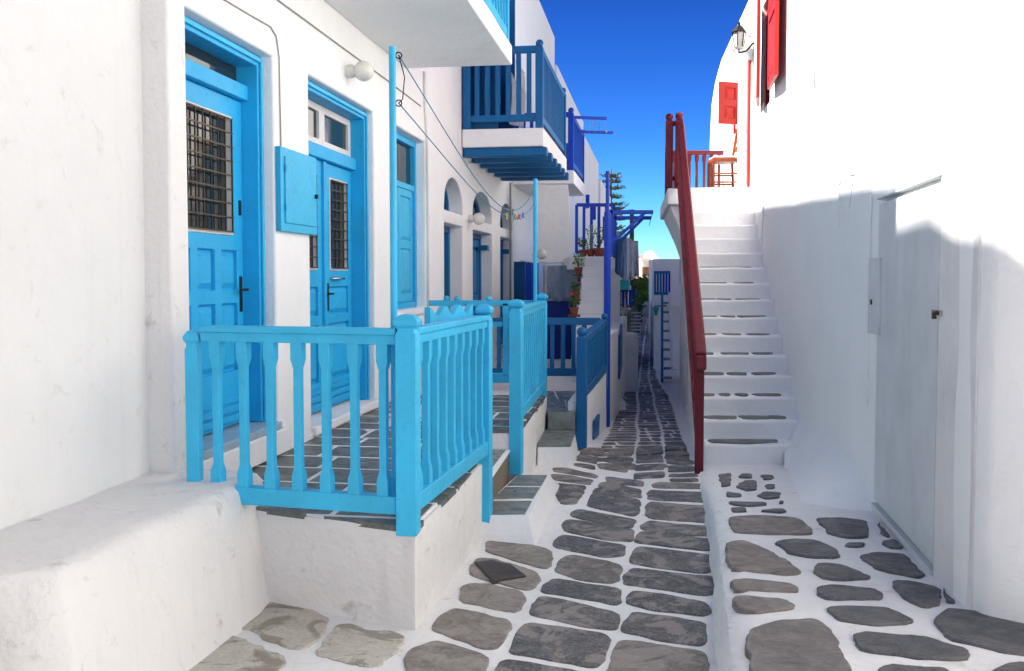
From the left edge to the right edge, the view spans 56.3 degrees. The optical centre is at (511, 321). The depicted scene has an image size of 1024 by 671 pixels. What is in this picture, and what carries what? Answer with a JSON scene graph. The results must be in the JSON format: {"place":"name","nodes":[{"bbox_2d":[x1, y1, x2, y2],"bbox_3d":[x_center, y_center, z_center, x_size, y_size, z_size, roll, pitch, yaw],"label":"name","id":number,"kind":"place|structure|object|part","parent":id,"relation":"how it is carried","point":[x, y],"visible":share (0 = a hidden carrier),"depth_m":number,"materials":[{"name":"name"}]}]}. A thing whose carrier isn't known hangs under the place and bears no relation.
{"place":"outdoors","nodes":[
{"label":"outdoors","id":0,"kind":"place"},
{"bbox_2d":[236,319,717,670],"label":"street","id":1,"kind":"structure","parent":0,"point":[309,659],"depth_m":5.33,"materials":[{"name":"stone"}]},
{"bbox_2d":[188,602,403,670],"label":"street paving limestone","id":2,"kind":"object","parent":1,"relation":"attached to","point":[290,627],"visible":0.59,"depth_m":4.54,"materials":[{"name":"beige stone"}]},
{"bbox_2d":[475,560,525,583],"bbox_3d":[-0.082,1.479,5.649,0.217,0.042,0.379,-1,3,-22],"label":"drain cover","id":3,"kind":"object","parent":1,"relation":"on","point":[494,572],"visible":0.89,"depth_m":5.60,"materials":[{"name":"grey stone"}]},
{"bbox_2d":[480,450,558,545],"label":"entry steps","id":4,"kind":"structure","parent":1,"relation":"on","point":[522,504],"depth_m":6.77,"materials":[{"name":"white paint"}]},
{"bbox_2d":[537,184,577,358],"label":"wall","id":5,"kind":"structure","parent":1,"relation":"on","point":[554,236],"depth_m":16.82,"materials":[{"name":"white paint"}]},
{"bbox_2d":[532,249,546,258],"bbox_3d":[0.461,-1.122,15.878,0.245,0.170,0.169,1,3,21],"label":"globe lamp","id":6,"kind":"object","parent":5,"relation":"attached to","point":[541,253],"visible":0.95,"depth_m":15.80,"materials":[{"name":"white glass"}]},
{"bbox_2d":[547,301,576,358],"bbox_3d":[0.833,0.137,16.088,0.500,0.975,0.067,0,3,0],"label":"door","id":7,"kind":"structure","parent":5,"relation":"in","point":[555,309],"depth_m":16.06,"materials":[{"name":"blue paint"}]},
{"bbox_2d":[537,408,577,465],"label":"entry steps","id":8,"kind":"structure","parent":1,"relation":"on","point":[557,444],"depth_m":9.14,"materials":[{"name":"white paint"}]},
{"bbox_2d":[562,257,619,381],"bbox_3d":[1.304,0.156,14.998,0.944,2.360,4.879,0,3,2],"label":"outside stair","id":9,"kind":"object","parent":1,"relation":"on","point":[591,290],"visible":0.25,"depth_m":14.77,"materials":[{"name":"white paint"}]},
{"bbox_2d":[547,266,577,301],"bbox_3d":[0.839,-0.633,15.920,0.518,0.604,0.083,0,3,0],"label":"tarpaulin","id":10,"kind":"object","parent":9,"relation":"hanging from","point":[560,279],"visible":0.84,"depth_m":15.92,"materials":[{"name":"grey fabric"}]},
{"bbox_2d":[568,314,579,316],"bbox_3d":[0.859,-0.087,13.211,0.160,0.030,0.160,0,3,0],"label":"plant shelf","id":11,"kind":"object","parent":9,"relation":"attached to","point":[570,315],"visible":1,"depth_m":13.13,"materials":[{"name":"brown wood"}]},
{"bbox_2d":[568,292,580,314],"bbox_3d":[0.863,-0.260,13.206,0.200,0.317,0.180,-1,3,-20],"label":"potted plant","id":12,"kind":"object","parent":11,"relation":"on","point":[573,310],"visible":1,"depth_m":13.19,"materials":[{"name":"green plant"}]},
{"bbox_2d":[576,237,588,256],"bbox_3d":[1.180,-1.250,15.959,0.210,0.339,0.183,1,3,12],"label":"potted plant","id":13,"kind":"object","parent":9,"relation":"on","point":[583,251],"visible":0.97,"depth_m":15.92,"materials":[{"name":"green plant"}]},
{"bbox_2d":[585,225,596,256],"bbox_3d":[1.305,-1.342,15.860,0.225,0.536,0.211,-1,3,-14],"label":"potted plant","id":14,"kind":"object","parent":9,"relation":"on","point":[590,252],"visible":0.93,"depth_m":15.83,"materials":[{"name":"green plant"}]},
{"bbox_2d":[575,203,614,252],"bbox_3d":[1.472,-1.656,16.940,0.709,0.885,0.060,0,3,0],"label":"landing railing","id":15,"kind":"object","parent":9,"relation":"on","point":[591,205],"visible":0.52,"depth_m":16.91,"materials":[{"name":"blue paint"}]},
{"bbox_2d":[593,227,603,256],"bbox_3d":[1.454,-1.321,15.768,0.264,0.506,0.286,0,3,0],"label":"potted plant","id":16,"kind":"object","parent":9,"relation":"on","point":[599,252],"visible":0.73,"depth_m":15.71,"materials":[{"name":"green plant"}]},
{"bbox_2d":[604,171,610,426],"bbox_3d":[1.159,-0.270,11.650,0.084,3.115,0.084,0,3,0],"label":"tall pole","id":17,"kind":"object","parent":1,"relation":"on","point":[607,262],"visible":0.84,"depth_m":11.60,"materials":[{"name":"blue paint"}]},
{"bbox_2d":[609,209,652,257],"bbox_3d":[1.607,-1.178,12.909,0.565,0.608,1.430,0,3,7],"label":"laundry bracket","id":18,"kind":"object","parent":17,"relation":"attached to","point":[639,219],"visible":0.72,"depth_m":12.24,"materials":[{"name":"blue paint"}]},
{"bbox_2d":[615,239,621,274],"bbox_3d":[1.464,-0.891,13.168,0.110,0.502,0.136,0,3,0],"label":"hanging laundry","id":19,"kind":"object","parent":18,"relation":"hanging from","point":[618,249],"visible":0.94,"depth_m":13.15,"materials":[{"name":"fabric"}]},
{"bbox_2d":[619,237,626,281],"bbox_3d":[1.604,-0.900,13.756,0.113,0.641,0.124,2,3,29],"label":"hanging laundry","id":20,"kind":"object","parent":18,"relation":"hanging from","point":[623,275],"visible":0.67,"depth_m":13.76,"materials":[{"name":"blue fabric"}]},
{"bbox_2d":[627,239,631,277],"bbox_3d":[1.764,-0.949,14.374,0.089,0.593,0.135,-1,3,-13],"label":"hanging laundry","id":21,"kind":"object","parent":18,"relation":"hanging from","point":[629,253],"visible":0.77,"depth_m":14.35,"materials":[{"name":"white fabric"}]},
{"bbox_2d":[629,209,633,309],"bbox_3d":[2.749,-0.808,21.986,0.124,3.533,0.130,0,3,0],"label":"wooden pole","id":22,"kind":"object","parent":1,"relation":"on","point":[632,238],"visible":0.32,"depth_m":21.90,"materials":[{"name":"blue wood"}]},
{"bbox_2d":[634,284,646,332],"bbox_3d":[3.896,-0.432,30.046,0.822,1.665,0.697,2,3,38],"label":"tree","id":23,"kind":"object","parent":1,"relation":"on","point":[641,299],"visible":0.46,"depth_m":29.91,"materials":[{"name":"green plant"}]},
{"bbox_2d":[634,273,648,322],"bbox_3d":[4.802,-0.899,35.928,1.431,1.895,1.383,1,3,13],"label":"tree","id":24,"kind":"object","parent":1,"relation":"on","point":[643,282],"visible":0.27,"depth_m":35.54,"materials":[{"name":"green plant"}]},
{"bbox_2d":[661,292,673,382],"bbox_3d":[3.095,0.291,19.107,0.238,1.739,1.967,0,3,9],"label":"ladder","id":25,"kind":"object","parent":1,"relation":"on","point":[670,340],"visible":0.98,"depth_m":18.99,"materials":[{"name":"paint"}]},
{"bbox_2d":[660,187,872,510],"bbox_3d":[2.487,0.043,11.292,1.185,3.538,10.046,0,3,7],"label":"outside stair","id":26,"kind":"object","parent":1,"relation":"on","point":[751,417],"visible":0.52,"depth_m":9.73,"materials":[{"name":"white paint"}]},
{"bbox_2d":[675,112,706,473],"bbox_3d":[1.943,-0.718,10.568,0.112,3.928,4.558,0,3,7],"label":"stair handrail","id":27,"kind":"object","parent":26,"relation":"on","point":[696,339],"visible":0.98,"depth_m":9.49,"materials":[{"name":"red paint"}]},
{"bbox_2d":[665,113,723,194],"bbox_3d":[2.478,-2.364,14.550,1.104,0.998,3.694,1,3,25],"label":"landing railing","id":28,"kind":"object","parent":26,"relation":"on","point":[670,165],"visible":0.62,"depth_m":15.90,"materials":[{"name":"red paint"}]},
{"bbox_2d":[707,128,737,186],"bbox_3d":[2.983,-2.270,13.357,0.440,0.904,0.370,0,3,0],"label":"wooden chair","id":29,"kind":"object","parent":26,"relation":"on","point":[713,161],"visible":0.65,"depth_m":13.31,"materials":[{"name":"orange wood"}]},
{"bbox_2d":[937,0,1023,622],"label":"garden wall","id":30,"kind":"structure","parent":1,"relation":"on","point":[981,87],"depth_m":4.09,"materials":[{"name":"white paint"}]},
{"bbox_2d":[570,281,581,298],"bbox_3d":[0.951,-0.473,14.201,0.185,0.273,0.206,0,3,0],"label":"potted plant","id":31,"kind":"object","parent":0,"point":[574,286],"visible":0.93,"depth_m":14.17,"materials":[{"name":"green plant"}]},
{"bbox_2d":[631,241,638,279],"bbox_3d":[1.921,-0.959,14.958,0.119,0.615,0.130,-1,3,-21],"label":"hanging laundry","id":32,"kind":"object","parent":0,"point":[635,262],"visible":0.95,"depth_m":14.95,"materials":[{"name":"white fabric"}]},
{"bbox_2d":[539,0,748,258],"label":"sky","id":33,"kind":"structure","parent":0,"point":[632,64],"materials":[{"name":"blue"}]},
{"bbox_2d":[640,303,648,331],"bbox_3d":[4.206,-0.120,30.529,0.400,0.950,0.400,0,3,0],"label":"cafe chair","id":34,"kind":"object","parent":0,"point":[645,311],"visible":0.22,"depth_m":30.68,"materials":[{"name":"paint"}]},
{"bbox_2d":[699,464,1023,670],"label":"pavement","id":35,"kind":"structure","parent":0,"point":[732,627],"depth_m":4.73,"materials":[{"name":"grey stone"}]},
{"bbox_2d":[871,162,983,609],"bbox_3d":[2.378,0.326,5.171,0.466,2.157,2.086,0,3,10],"label":"utility enclosure","id":36,"kind":"object","parent":35,"relation":"on","point":[912,507],"visible":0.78,"depth_m":5.00,"materials":[{"name":"white metal"}]},
{"bbox_2d":[874,183,942,563],"bbox_3d":[2.245,0.235,5.429,0.073,1.913,1.554,1,3,11],"label":"metal door","id":37,"kind":"structure","parent":36,"relation":"in","point":[909,224],"depth_m":5.32,"materials":[{"name":"white metal"}]},
{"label":"ground","id":38,"kind":"structure","parent":0,"visible":0},
{"bbox_2d":[0,0,269,670],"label":"white house","id":39,"kind":"structure","parent":38,"relation":"on","point":[125,545],"depth_m":4.49,"materials":[{"name":"white paint"}]},
{"bbox_2d":[184,0,511,470],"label":"white house","id":40,"kind":"structure","parent":38,"relation":"on","point":[249,264],"depth_m":7.19,"materials":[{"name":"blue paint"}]},
{"bbox_2d":[185,79,248,434],"bbox_3d":[-1.906,-0.378,5.979,0.107,2.165,1.082,0,3,8],"label":"door","id":41,"kind":"structure","parent":40,"relation":"in","point":[213,119],"depth_m":6.11,"materials":[{"name":"blue paint"}]},
{"bbox_2d":[224,0,281,145],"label":"wall cable","id":42,"kind":"object","parent":40,"relation":"attached to","point":[278,57],"depth_m":6.57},
{"bbox_2d":[275,146,317,234],"bbox_3d":[-1.531,-0.929,6.889,0.072,0.580,0.705,0,3,8],"label":"meter cabinet","id":43,"kind":"object","parent":40,"relation":"attached to","point":[296,193],"visible":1,"depth_m":6.79,"materials":[{"name":"blue paint"}]},
{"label":"cabinet door","id":44,"kind":"part","parent":43,"relation":"part of","materials":[{"name":"blue paint"}]},
{"bbox_2d":[308,99,321,144],"bbox_3d":[-1.677,-1.623,7.655,0.050,0.347,0.760,0,3,8],"label":"transom window","id":45,"kind":"structure","parent":40,"relation":"in","point":[314,109],"depth_m":7.91,"materials":[{"name":"white paint"}]},
{"bbox_2d":[309,160,321,413],"bbox_3d":[-1.667,-0.285,7.705,0.072,2.095,0.734,0,3,8],"label":"door","id":46,"kind":"structure","parent":40,"relation":"in","point":[315,241],"depth_m":7.93,"materials":[{"name":"blue paint"}]},
{"bbox_2d":[321,106,350,156],"bbox_3d":[-1.563,-1.659,8.414,0.050,0.347,0.760,0,3,8],"label":"transom window","id":47,"kind":"structure","parent":40,"relation":"in","point":[335,128],"depth_m":8.43,"materials":[{"name":"white paint"}]},
{"bbox_2d":[326,163,351,405],"bbox_3d":[-1.536,-0.321,8.467,0.107,2.095,0.774,0,3,8],"label":"door","id":48,"kind":"structure","parent":40,"relation":"in","point":[338,180],"depth_m":8.52,"materials":[{"name":"blue paint"}]},
{"bbox_2d":[277,0,420,106],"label":"wall cable","id":49,"kind":"object","parent":40,"relation":"attached to","point":[289,8],"depth_m":7.63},
{"bbox_2d":[345,61,373,80],"bbox_3d":[-1.277,-2.104,8.024,0.236,0.170,0.170,0,3,0],"label":"globe lamp","id":50,"kind":"object","parent":40,"relation":"attached to","point":[362,70],"visible":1,"depth_m":7.98,"materials":[{"name":"white glass"}]},
{"bbox_2d":[396,141,409,184],"bbox_3d":[-1.191,-1.704,10.450,0.006,0.468,0.603,0,3,8],"label":"window pane","id":51,"kind":"structure","parent":40,"relation":"in","point":[403,152],"depth_m":10.46,"materials":[{"name":"grey glass"}]},
{"bbox_2d":[396,132,416,308],"bbox_3d":[-1.230,-1.065,10.177,0.100,1.858,1.360,0,3,8],"label":"window frame","id":52,"kind":"structure","parent":40,"relation":"in","point":[400,138],"depth_m":10.76,"materials":[{"name":"blue paint"}]},
{"bbox_2d":[423,71,429,306],"bbox_3d":[-0.964,-1.431,10.791,0.030,2.726,0.183,0,3,8],"label":"drainpipe","id":53,"kind":"object","parent":40,"relation":"attached to","point":[428,219],"visible":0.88,"depth_m":10.84,"materials":[{"name":"white metal"}]},
{"bbox_2d":[252,395,546,629],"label":"raised terrace","id":54,"kind":"structure","parent":38,"relation":"on","point":[371,567],"depth_m":5.04,"materials":[{"name":"paint"}]},
{"bbox_2d":[183,304,493,536],"bbox_3d":[-0.932,0.698,5.668,1.307,1.565,1.797,1,3,11],"label":"front railing","id":55,"kind":"object","parent":54,"relation":"on","point":[460,349],"visible":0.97,"depth_m":4.91,"materials":[{"name":"blue paint"}]},
{"bbox_2d":[424,304,472,457],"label":"garden gate","id":56,"kind":"structure","parent":55,"relation":"attached to","point":[443,313],"depth_m":5.75,"materials":[{"name":"blue paint"}]},
{"bbox_2d":[389,46,401,493],"bbox_3d":[-0.589,-0.203,4.896,0.069,2.380,0.036,0,3,0],"label":"clothesline pole","id":57,"kind":"object","parent":54,"relation":"on","point":[393,179],"visible":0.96,"depth_m":4.87,"materials":[{"name":"blue paint"}]},
{"bbox_2d":[398,55,404,102],"bbox_3d":[-0.559,-1.229,4.847,0.035,0.242,0.006,0,3,0],"label":"cord","id":58,"kind":"object","parent":57,"relation":"hanging from","point":[404,78],"visible":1,"depth_m":4.84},
{"bbox_2d":[398,103,533,216],"bbox_3d":[-0.172,-1.047,7.334,0.007,0.368,5.016,0,3,9],"label":"clothesline","id":59,"kind":"object","parent":57,"relation":"attached to","point":[452,166],"visible":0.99,"depth_m":6.05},
{"bbox_2d":[399,55,533,210],"bbox_3d":[-0.172,-1.193,7.327,0.007,0.555,5.017,0,3,9],"label":"clothesline","id":60,"kind":"object","parent":57,"relation":"attached to","point":[452,142],"visible":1,"depth_m":6.03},
{"bbox_2d":[429,296,532,382],"bbox_3d":[-0.300,0.245,9.973,1.127,1.036,0.070,0,3,0],"label":"cross railing","id":61,"kind":"object","parent":54,"relation":"on","point":[503,377],"visible":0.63,"depth_m":9.93,"materials":[{"name":"blue paint"}]},
{"bbox_2d":[508,293,547,474],"bbox_3d":[0.177,0.470,8.826,0.128,1.430,2.344,0,3,7],"label":"side railing","id":62,"kind":"object","parent":54,"relation":"on","point":[527,355],"visible":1,"depth_m":7.75,"materials":[{"name":"blue paint"}]},
{"bbox_2d":[533,178,536,301],"bbox_3d":[0.240,-0.358,9.844,0.042,2.218,0.044,0,3,0],"label":"clothesline pole","id":63,"kind":"object","parent":54,"relation":"on","point":[535,240],"visible":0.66,"depth_m":9.80,"materials":[{"name":"metal"}]},
{"bbox_2d":[429,0,584,362],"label":"white house","id":64,"kind":"structure","parent":38,"relation":"on","point":[471,108],"depth_m":13.41,"materials":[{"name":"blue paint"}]},
{"bbox_2d":[473,239,478,315],"bbox_3d":[-0.613,-0.390,14.994,0.050,1.810,0.744,0,3,8],"label":"door","id":65,"kind":"structure","parent":64,"relation":"in","point":[475,242],"depth_m":15.11,"materials":[{"name":"blue paint"}]},
{"bbox_2d":[468,213,484,224],"bbox_3d":[-0.498,-1.442,13.376,0.236,0.170,0.170,0,3,0],"label":"globe lamp","id":66,"kind":"object","parent":64,"relation":"attached to","point":[478,218],"visible":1,"depth_m":13.33,"materials":[{"name":"white glass"}]},
{"bbox_2d":[500,245,501,341],"bbox_3d":[-0.262,-0.498,17.260,0.067,1.810,0.629,0,3,8],"label":"door","id":67,"kind":"structure","parent":64,"relation":"in","point":[500,245],"depth_m":17.51,"materials":[{"name":"blue paint"}]},
{"bbox_2d":[509,183,510,310],"bbox_3d":[-0.027,-1.059,16.963,0.035,2.800,0.040,0,3,0],"label":"drainpipe","id":68,"kind":"object","parent":64,"relation":"attached to","point":[509,243],"visible":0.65,"depth_m":16.93,"materials":[{"name":"metal"}]},
{"bbox_2d":[509,72,525,127],"bbox_3d":[0.093,-3.188,14.183,0.104,0.683,1.619,0,3,8],"label":"hanging laundry","id":69,"kind":"object","parent":64,"relation":"hanging from","point":[513,98],"visible":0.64,"depth_m":13.96,"materials":[{"name":"white fabric"}]},
{"bbox_2d":[574,116,612,133],"bbox_3d":[1.520,-3.691,18.170,0.726,0.157,1.922,0,3,8],"label":"drying rack","id":70,"kind":"object","parent":64,"relation":"attached to","point":[593,118],"visible":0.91,"depth_m":17.42,"materials":[{"name":"blue paint"}]},
{"bbox_2d":[493,358,605,449],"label":"raised terrace","id":71,"kind":"structure","parent":38,"relation":"on","point":[561,391],"depth_m":11.10,"materials":[{"name":"white paint"}]},
{"bbox_2d":[492,313,607,448],"bbox_3d":[0.341,0.591,10.627,1.641,1.307,1.920,0,3,0],"label":"railing","id":72,"kind":"object","parent":71,"relation":"on","point":[588,369],"visible":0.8,"depth_m":10.85,"materials":[{"name":"teal paint"}]},
{"bbox_2d":[592,414,599,439],"bbox_3d":[0.933,1.170,10.618,0.035,0.239,0.417,1,3,12],"label":"vent door","id":73,"kind":"structure","parent":71,"relation":"in","point":[596,422],"depth_m":10.53,"materials":[{"name":"teal paint"}]},
{"bbox_2d":[554,65,582,263],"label":"white house","id":74,"kind":"structure","parent":38,"relation":"on","point":[573,200],"depth_m":29.59,"materials":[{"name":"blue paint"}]},
{"bbox_2d":[583,138,598,256],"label":"white house","id":75,"kind":"structure","parent":38,"relation":"on","point":[591,165],"depth_m":38.14,"materials":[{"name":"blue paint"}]},
{"bbox_2d":[598,179,610,247],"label":"white house","id":76,"kind":"structure","parent":38,"relation":"on","point":[601,193],"depth_m":44.79,"materials":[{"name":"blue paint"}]},
{"bbox_2d":[599,168,629,256],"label":"norfolk pine","id":77,"kind":"object","parent":38,"relation":"on","point":[616,177],"visible":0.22,"depth_m":74.37,"materials":[{"name":"green plant"}]},
{"bbox_2d":[610,316,637,422],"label":"lane house","id":78,"kind":"structure","parent":38,"relation":"on","point":[623,360],"depth_m":14.48,"materials":[{"name":"white paint"}]},
{"bbox_2d":[620,294,639,327],"bbox_3d":[1.956,-0.253,17.781,0.862,1.072,0.507,0,3,0],"label":"climbing rose","id":79,"kind":"object","parent":78,"relation":"attached to","point":[628,306],"visible":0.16,"depth_m":17.78,"materials":[{"name":"green plant"}]},
{"bbox_2d":[620,277,640,340],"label":"white house","id":80,"kind":"structure","parent":38,"relation":"on","point":[625,287],"depth_m":19.32,"materials":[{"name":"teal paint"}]},
{"bbox_2d":[635,258,651,278],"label":"hillside house","id":81,"kind":"structure","parent":38,"relation":"on","point":[643,265],"depth_m":59.89,"materials":[{"name":"white paint"}]},
{"bbox_2d":[642,267,645,275],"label":"window","id":82,"kind":"structure","parent":81,"relation":"in","point":[643,268],"depth_m":59.89,"materials":[{"name":"brown wood"}]},
{"bbox_2d":[648,260,651,333],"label":"white house","id":83,"kind":"structure","parent":38,"relation":"on","point":[650,280],"depth_m":29.98,"materials":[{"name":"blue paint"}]},
{"bbox_2d":[643,251,658,259],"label":"chapel","id":84,"kind":"structure","parent":38,"relation":"on","point":[650,254],"depth_m":67.81,"materials":[{"name":"white paint"}]},
{"bbox_2d":[650,259,679,368],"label":"white house","id":85,"kind":"structure","parent":38,"relation":"on","point":[672,266],"depth_m":20.82,"materials":[{"name":"paint"}]},
{"bbox_2d":[652,305,666,314],"bbox_3d":[3.135,-0.250,20.402,0.151,0.220,0.396,2,4,40],"label":"wall lantern","id":86,"kind":"object","parent":85,"relation":"attached to","point":[655,308],"depth_m":20.28,"materials":[{"name":"teal paint"}]},
{"bbox_2d":[654,271,669,294],"bbox_3d":[3.169,-0.821,20.184,0.346,0.504,0.060,0,3,0],"label":"balcony railing","id":87,"kind":"object","parent":85,"relation":"attached to","point":[665,282],"visible":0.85,"depth_m":20.16,"materials":[{"name":"blue paint"}]},
{"bbox_2d":[710,0,939,511],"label":"white house","id":88,"kind":"structure","parent":38,"relation":"on","point":[878,66],"depth_m":7.73,"materials":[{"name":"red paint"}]},
{"bbox_2d":[731,21,753,53],"bbox_3d":[2.977,-3.669,12.339,0.301,0.412,0.182,0,3,0],"label":"wall lantern","id":89,"kind":"object","parent":88,"relation":"attached to","point":[738,31],"depth_m":12.30,"materials":[{"name":"glass"}]},
{"bbox_2d":[760,103,764,252],"bbox_3d":[2.993,-1.592,11.445,0.026,2.010,0.340,0,3,7],"label":"downpipe","id":90,"kind":"object","parent":88,"relation":"attached to","point":[763,203],"visible":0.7,"depth_m":11.31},
{"bbox_2d":[765,6,769,106],"bbox_3d":[3.115,-3.164,11.248,0.150,1.250,0.705,0,3,7],"label":"window frame","id":91,"kind":"structure","parent":88,"relation":"in","point":[767,92],"depth_m":11.55,"materials":[{"name":"red paint"}]},
{"bbox_2d":[839,95,839,191],"bbox_3d":[2.523,-1.229,7.366,0.011,1.034,0.087,0,3,7],"label":"wall cable","id":92,"kind":"object","parent":88,"relation":"attached to","point":[839,143],"depth_m":7.36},
{"bbox_2d":[838,174,853,200],"bbox_3d":[2.497,-0.972,7.153,0.007,0.253,0.492,0,3,7],"label":"wall cable","id":93,"kind":"object","parent":88,"relation":"attached to","point":[852,182],"depth_m":6.99,"materials":[{"name":"white plastic"}]},
{"bbox_2d":[867,258,881,334],"bbox_3d":[2.364,-0.167,6.200,0.055,0.495,0.271,0,3,7],"label":"junction box","id":94,"kind":"object","parent":88,"relation":"attached to","point":[874,293],"visible":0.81,"depth_m":6.17,"materials":[{"name":"white metal"}]},
{"bbox_3d":[1.041,-0.730,14.982,0.160,0.030,0.160,0,3,0],"label":"plant shelf","id":95,"kind":"object","parent":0,"visible":0},
{"bbox_2d":[572,253,583,273],"bbox_3d":[1.038,-0.918,14.985,0.223,0.346,0.215,0,3,0],"label":"potted plant","id":96,"kind":"object","parent":95,"relation":"on","point":[578,269],"visible":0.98,"depth_m":14.94,"materials":[{"name":"green plant"}]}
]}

